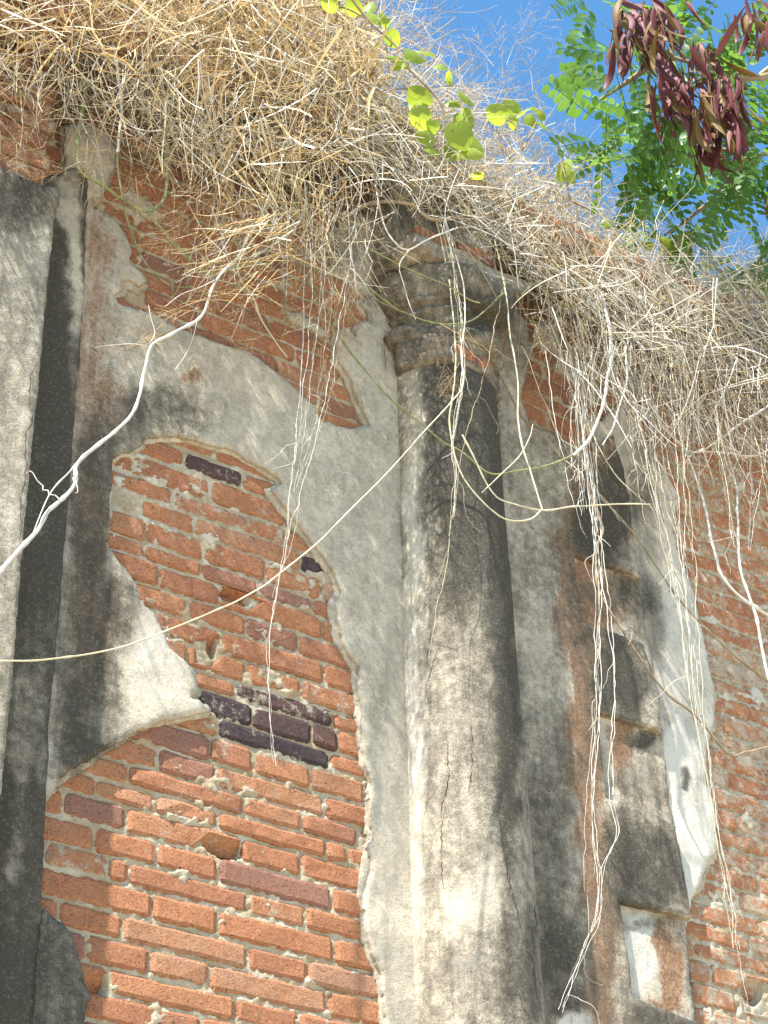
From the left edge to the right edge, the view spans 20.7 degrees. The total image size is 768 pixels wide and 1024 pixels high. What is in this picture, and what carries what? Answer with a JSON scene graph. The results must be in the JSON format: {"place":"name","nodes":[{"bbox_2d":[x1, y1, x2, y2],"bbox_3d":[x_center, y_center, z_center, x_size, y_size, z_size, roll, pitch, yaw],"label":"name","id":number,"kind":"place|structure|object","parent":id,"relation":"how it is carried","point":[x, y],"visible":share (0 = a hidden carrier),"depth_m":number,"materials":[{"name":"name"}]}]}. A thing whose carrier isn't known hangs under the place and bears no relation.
{"place":"outdoors","nodes":[
{"label":"outdoors","id":0,"kind":"place"},
{"bbox_2d":[139,0,767,309],"label":"sky","id":1,"kind":"structure","parent":0,"point":[603,12],"materials":[{"name":"blue"}]},
{"bbox_3d":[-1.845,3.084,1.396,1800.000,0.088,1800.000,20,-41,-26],"label":"ground","id":2,"kind":"structure","parent":0,"visible":0},
{"bbox_2d":[0,0,87,1023],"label":"plastered pier","id":3,"kind":"structure","parent":2,"relation":"on","point":[42,244],"depth_m":4.57,"materials":[{"name":"paint"}]},
{"bbox_2d":[0,0,767,426],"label":"dry twigs","id":4,"kind":"object","parent":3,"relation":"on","point":[252,156],"visible":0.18,"depth_m":5.68,"materials":[{"name":"brown plant"}]},
{"bbox_2d":[31,83,767,1023],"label":"brick wall","id":5,"kind":"structure","parent":2,"relation":"on","point":[207,859],"depth_m":4.85,"materials":[{"name":"brick"}]},
{"bbox_2d":[0,0,453,294],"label":"dry grass","id":6,"kind":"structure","parent":5,"relation":"on","point":[234,31],"depth_m":5.36,"materials":[{"name":"beige plant"}]},
{"bbox_2d":[9,62,184,138],"bbox_3d":[-0.717,-1.050,5.192,0.467,0.382,0.088,20,-41,-26],"label":"vine stem","id":7,"kind":"object","parent":6,"relation":"attached to","point":[60,76],"visible":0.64,"depth_m":5.13,"materials":[{"name":"brown plant"}]},
{"bbox_2d":[73,39,192,262],"bbox_3d":[-0.611,-0.924,5.218,0.398,0.607,0.037,24,-43,-30],"label":"vine stem","id":8,"kind":"object","parent":6,"relation":"hanging from","point":[105,187],"visible":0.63,"depth_m":5.12,"materials":[{"name":"beige plant"}]},
{"bbox_2d":[112,45,192,287],"bbox_3d":[-0.584,-0.848,5.210,0.033,0.648,0.314,-26,-43,30],"label":"vine stem","id":9,"kind":"object","parent":6,"relation":"hanging from","point":[117,163],"visible":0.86,"depth_m":5.12,"materials":[{"name":"beige plant"}]},
{"bbox_2d":[0,144,307,574],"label":"vine stem","id":10,"kind":"object","parent":6,"relation":"hanging from","point":[26,542],"visible":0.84,"depth_m":4.43,"materials":[{"name":"beige plant"}]},
{"bbox_2d":[36,29,417,342],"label":"dry sprays","id":11,"kind":"object","parent":6,"relation":"attached to","point":[236,231],"visible":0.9,"depth_m":5.10,"materials":[{"name":"beige plant"}]},
{"bbox_2d":[172,192,305,357],"bbox_3d":[-0.355,-0.646,5.204,0.346,0.534,0.064,17,-40,-23],"label":"vine stem","id":12,"kind":"object","parent":6,"relation":"attached to","point":[238,274],"visible":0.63,"depth_m":5.13,"materials":[{"name":"plant"}]},
{"bbox_2d":[266,164,364,762],"bbox_3d":[-0.158,-0.188,4.909,0.283,1.852,0.094,20,-41,-26],"label":"strand bundle","id":13,"kind":"object","parent":6,"relation":"hanging from","point":[295,449],"visible":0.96,"depth_m":5.02,"materials":[{"name":"beige plant"}]},
{"bbox_2d":[0,102,759,432],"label":"seed heads","id":14,"kind":"object","parent":6,"relation":"attached to","point":[218,224],"visible":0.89,"depth_m":5.09,"materials":[{"name":"beige plant"}]},
{"bbox_2d":[327,200,467,221],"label":"vine stem","id":15,"kind":"object","parent":6,"relation":"attached to","point":[411,205],"visible":0.85,"depth_m":5.57,"materials":[{"name":"brown plant"}]},
{"bbox_2d":[0,0,767,389],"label":"dead leaves","id":16,"kind":"object","parent":5,"relation":"on","point":[116,14],"visible":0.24,"depth_m":5.68,"materials":[{"name":"brown plant"}]},
{"bbox_2d":[60,0,767,380],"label":"brick cornice","id":17,"kind":"structure","parent":5,"relation":"on","point":[356,204],"depth_m":5.77,"materials":[{"name":"ceramic"}]},
{"bbox_2d":[0,0,767,491],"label":"bleached stems","id":18,"kind":"object","parent":17,"relation":"on","point":[562,272],"visible":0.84,"depth_m":5.65,"materials":[{"name":"beige plant"}]},
{"bbox_2d":[644,235,680,260],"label":"leafy vine","id":19,"kind":"object","parent":17,"relation":"on","point":[669,247],"visible":0.47,"depth_m":6.57,"materials":[{"name":"green plant"}]},
{"bbox_2d":[255,30,767,470],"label":"dry grass","id":20,"kind":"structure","parent":5,"relation":"on","point":[760,299],"depth_m":5.92,"materials":[{"name":"beige plant"}]},
{"bbox_2d":[300,0,483,179],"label":"leafy vine","id":21,"kind":"object","parent":20,"relation":"attached to","point":[458,133],"visible":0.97,"depth_m":5.69,"materials":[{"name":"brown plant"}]},
{"bbox_2d":[375,165,457,319],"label":"vine stem","id":22,"kind":"object","parent":20,"relation":"hanging from","point":[407,250],"visible":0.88,"depth_m":5.45,"materials":[{"name":"beige plant"}]},
{"bbox_2d":[279,214,627,474],"bbox_3d":[0.210,-0.412,5.412,1.029,0.783,0.046,15,-39,-21],"label":"vine stem","id":23,"kind":"object","parent":20,"relation":"hanging from","point":[589,438],"visible":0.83,"depth_m":5.41,"materials":[{"name":"beige plant"}]},
{"bbox_2d":[429,218,516,653],"bbox_3d":[0.205,-0.208,5.226,0.305,1.428,0.103,20,-41,-26],"label":"strand bundle","id":24,"kind":"object","parent":20,"relation":"hanging from","point":[458,400],"visible":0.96,"depth_m":5.31,"materials":[{"name":"brown dry grass"}]},
{"bbox_2d":[481,239,542,508],"bbox_3d":[0.293,-0.386,5.407,0.186,0.934,0.046,20,-41,-26],"label":"vine stem","id":25,"kind":"object","parent":20,"relation":"hanging from","point":[523,451],"visible":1,"depth_m":5.34,"materials":[{"name":"beige plant"}]},
{"bbox_2d":[485,100,547,150],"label":"leafy vine","id":26,"kind":"object","parent":20,"relation":"on","point":[498,116],"visible":0.99,"depth_m":6.14,"materials":[{"name":"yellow plant"}]},
{"bbox_2d":[271,0,767,309],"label":"grass stalks","id":27,"kind":"object","parent":20,"relation":"on","point":[501,133],"depth_m":6.59,"materials":[{"name":"beige plant"}]},
{"bbox_2d":[410,0,727,236],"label":"seed heads","id":28,"kind":"object","parent":27,"relation":"attached to","point":[459,46],"visible":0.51,"depth_m":6.86,"materials":[{"name":"beige plant"}]},
{"bbox_2d":[325,230,764,414],"bbox_3d":[0.485,-0.496,5.676,1.515,0.392,0.062,21,-42,-28],"label":"vine stem","id":29,"kind":"object","parent":20,"relation":"attached to","point":[492,303],"visible":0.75,"depth_m":5.64,"materials":[{"name":"plant"}]},
{"bbox_2d":[481,159,612,228],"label":"leafy vine","id":30,"kind":"object","parent":20,"relation":"on","point":[567,174],"visible":0.81,"depth_m":6.17,"materials":[{"name":"green plant"}]},
{"bbox_2d":[434,215,670,567],"bbox_3d":[0.450,-0.315,5.479,0.691,1.006,0.067,18,-41,-25],"label":"vine stem","id":31,"kind":"object","parent":20,"relation":"hanging from","point":[477,496],"visible":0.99,"depth_m":5.22,"materials":[{"name":"beige plant"}]},
{"bbox_2d":[558,343,619,1023],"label":"strand bundle","id":32,"kind":"object","parent":20,"relation":"hanging from","point":[598,631],"visible":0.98,"depth_m":5.11,"materials":[{"name":"brown plant"}]},
{"bbox_2d":[444,187,767,560],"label":"hanging strands","id":33,"kind":"object","parent":20,"relation":"hanging from","point":[684,416],"visible":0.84,"depth_m":5.76,"materials":[{"name":"beige plant"}]},
{"bbox_2d":[521,346,606,537],"bbox_3d":[0.474,-0.222,5.417,0.238,0.671,0.139,20,-41,-26],"label":"strand bundle","id":34,"kind":"object","parent":33,"relation":"hanging from","point":[577,411],"visible":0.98,"depth_m":5.45,"materials":[{"name":"brown plant"}]},
{"bbox_2d":[498,371,767,682],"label":"vine stem","id":35,"kind":"object","parent":20,"relation":"hanging from","point":[646,550],"visible":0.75,"depth_m":5.51,"materials":[{"name":"brown plant"}]},
{"bbox_2d":[612,337,675,596],"bbox_3d":[0.731,-0.153,5.607,0.119,0.961,0.267,-21,-40,24],"label":"strand bundle","id":36,"kind":"object","parent":20,"relation":"hanging from","point":[656,433],"visible":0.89,"depth_m":5.62,"materials":[{"name":"brown plant"}]},
{"bbox_2d":[565,351,767,757],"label":"vine stem","id":37,"kind":"object","parent":20,"relation":"hanging from","point":[653,676],"visible":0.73,"depth_m":5.25,"materials":[{"name":"brown plant"}]},
{"bbox_2d":[598,341,747,1003],"bbox_3d":[0.773,0.276,5.308,0.383,2.006,0.126,20,-41,-26],"label":"strand bundle","id":38,"kind":"object","parent":20,"relation":"hanging from","point":[678,606],"visible":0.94,"depth_m":5.44,"materials":[{"name":"brown plant"}]},
{"bbox_2d":[646,405,767,482],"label":"vine stem","id":39,"kind":"object","parent":20,"relation":"hanging from","point":[737,425],"visible":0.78,"depth_m":5.82,"materials":[{"name":"beige plant"}]},
{"bbox_2d":[664,400,767,616],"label":"vine stem","id":40,"kind":"object","parent":20,"relation":"hanging from","point":[747,602],"visible":0.9,"depth_m":5.59,"materials":[{"name":"beige plant"}]},
{"bbox_2d":[702,402,767,573],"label":"strand bundle","id":41,"kind":"object","parent":20,"relation":"hanging from","point":[725,472],"visible":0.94,"depth_m":5.75,"materials":[{"name":"brown plant"}]},
{"bbox_2d":[713,411,767,678],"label":"vine stem","id":42,"kind":"object","parent":20,"relation":"hanging from","point":[750,600],"visible":0.91,"depth_m":5.57,"materials":[{"name":"beige plant"}]},
{"bbox_2d":[497,309,700,1023],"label":"quoined pilaster","id":43,"kind":"object","parent":5,"relation":"attached to","point":[637,965],"visible":0.67,"depth_m":5.14,"materials":[{"name":"paint"}]},
{"bbox_2d":[373,261,545,1023],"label":"engaged column","id":44,"kind":"structure","parent":2,"relation":"on","point":[476,943],"depth_m":4.89,"materials":[{"name":"paint"}]},
{"bbox_2d":[0,236,465,661],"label":"vine stem","id":45,"kind":"object","parent":44,"relation":"attached to","point":[217,609],"visible":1,"depth_m":4.44,"materials":[{"name":"beige plant"}]},
{"bbox_2d":[368,153,529,302],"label":"entablature block","id":46,"kind":"structure","parent":44,"relation":"on","point":[430,251],"depth_m":5.67,"materials":[{"name":"paint"}]},
{"bbox_2d":[542,0,767,308],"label":"pod tree","id":47,"kind":"object","parent":2,"relation":"on","point":[727,78],"visible":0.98,"depth_m":6.46,"materials":[{"name":"green plant"}]}
]}

